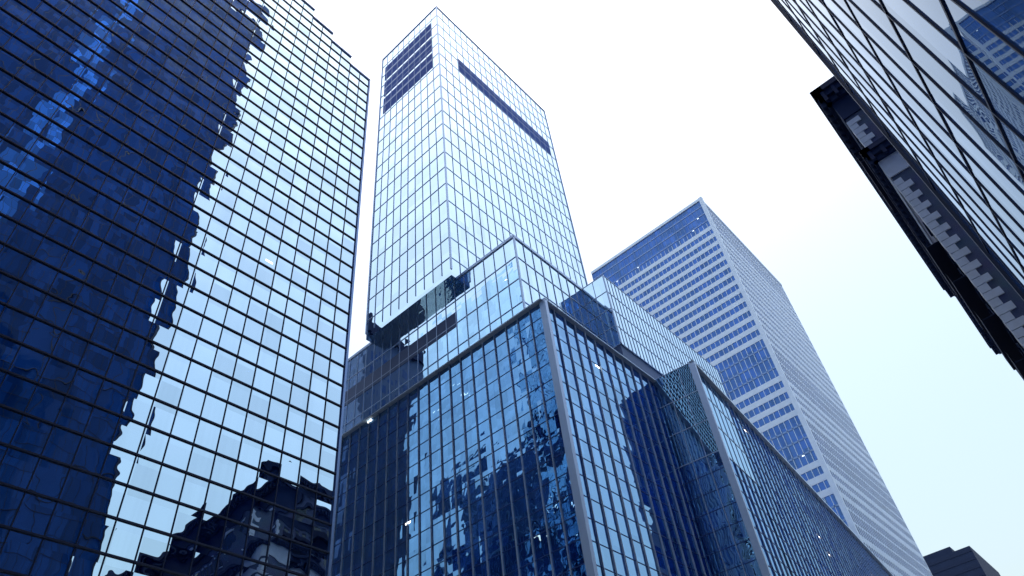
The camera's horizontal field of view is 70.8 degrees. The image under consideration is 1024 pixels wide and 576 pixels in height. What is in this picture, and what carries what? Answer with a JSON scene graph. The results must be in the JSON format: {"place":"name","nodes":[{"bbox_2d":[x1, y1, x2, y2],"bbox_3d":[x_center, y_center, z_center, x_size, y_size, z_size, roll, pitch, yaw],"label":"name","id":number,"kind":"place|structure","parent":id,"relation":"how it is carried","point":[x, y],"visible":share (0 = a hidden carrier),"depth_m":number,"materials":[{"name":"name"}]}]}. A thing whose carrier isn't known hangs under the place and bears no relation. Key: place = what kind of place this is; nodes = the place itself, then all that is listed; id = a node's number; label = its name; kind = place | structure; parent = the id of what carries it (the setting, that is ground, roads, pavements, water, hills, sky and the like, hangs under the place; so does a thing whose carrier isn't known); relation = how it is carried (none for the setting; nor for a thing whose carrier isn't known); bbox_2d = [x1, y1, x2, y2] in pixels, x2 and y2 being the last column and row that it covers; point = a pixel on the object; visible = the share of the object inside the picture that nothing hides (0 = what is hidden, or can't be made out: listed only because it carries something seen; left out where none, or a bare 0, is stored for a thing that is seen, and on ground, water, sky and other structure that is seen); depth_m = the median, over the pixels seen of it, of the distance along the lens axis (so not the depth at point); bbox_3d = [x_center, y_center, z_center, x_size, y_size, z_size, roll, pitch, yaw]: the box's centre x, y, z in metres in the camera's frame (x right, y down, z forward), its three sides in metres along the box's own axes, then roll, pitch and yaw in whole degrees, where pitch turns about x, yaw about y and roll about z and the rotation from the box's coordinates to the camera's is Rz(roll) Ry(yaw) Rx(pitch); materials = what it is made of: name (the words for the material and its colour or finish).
{"place":"outdoors","nodes":[
{"label":"outdoors","id":0,"kind":"place"},
{"bbox_2d":[331,298,709,575],"bbox_3d":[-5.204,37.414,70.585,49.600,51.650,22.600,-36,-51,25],"label":"building","id":1,"kind":"structure","parent":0,"point":[533,439],"depth_m":68.09,"materials":[{"name":"blue glass"}]},
{"bbox_2d":[306,0,1023,575],"label":"sky","id":2,"kind":"structure","parent":0,"point":[653,108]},
{"bbox_2d":[770,0,1023,300],"bbox_3d":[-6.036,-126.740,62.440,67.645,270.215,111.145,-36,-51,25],"label":"dark glass tower","id":3,"kind":"structure","parent":0,"point":[934,89],"depth_m":16.98,"materials":[{"name":"blue glass"}]},
{"bbox_2d":[810,76,1023,379],"bbox_3d":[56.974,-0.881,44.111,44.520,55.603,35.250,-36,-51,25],"label":"building","id":4,"kind":"structure","parent":0,"point":[965,272],"depth_m":52.90,"materials":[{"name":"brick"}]},
{"bbox_2d":[923,546,999,575],"bbox_3d":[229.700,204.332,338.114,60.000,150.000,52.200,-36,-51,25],"label":"building","id":5,"kind":"structure","parent":0,"point":[964,561],"depth_m":360.04,"materials":[{"name":"blue glass"}]},
{"label":"ground","id":6,"kind":"structure","parent":0,"visible":0},
{"bbox_2d":[0,0,370,575],"bbox_3d":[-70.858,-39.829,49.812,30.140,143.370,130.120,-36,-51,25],"label":"glass building","id":7,"kind":"structure","parent":6,"relation":"on","point":[181,181],"depth_m":48.80,"materials":[{"name":"blue glass"}]},
{"bbox_2d":[591,197,932,575],"bbox_3d":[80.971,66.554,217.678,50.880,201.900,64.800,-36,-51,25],"label":"banded office tower","id":8,"kind":"structure","parent":6,"relation":"on","point":[698,277],"depth_m":225.69,"materials":[{"name":"blue glass"}]},
{"bbox_2d":[653,360,893,575],"bbox_3d":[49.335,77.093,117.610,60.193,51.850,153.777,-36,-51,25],"label":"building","id":9,"kind":"structure","parent":6,"relation":"on","point":[758,505],"depth_m":78.92,"materials":[{"name":"blue glass"}]},
{"bbox_2d":[342,234,727,433],"bbox_3d":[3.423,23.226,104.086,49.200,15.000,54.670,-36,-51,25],"label":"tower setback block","id":10,"kind":"structure","parent":9,"relation":"on","point":[512,275],"depth_m":87.03,"materials":[{"name":"blue glass"}]},
{"bbox_2d":[365,5,587,344],"bbox_3d":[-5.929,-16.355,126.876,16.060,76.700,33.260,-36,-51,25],"label":"central tower","id":11,"kind":"structure","parent":10,"relation":"on","point":[467,173],"depth_m":116.26,"materials":[{"name":"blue glass"}]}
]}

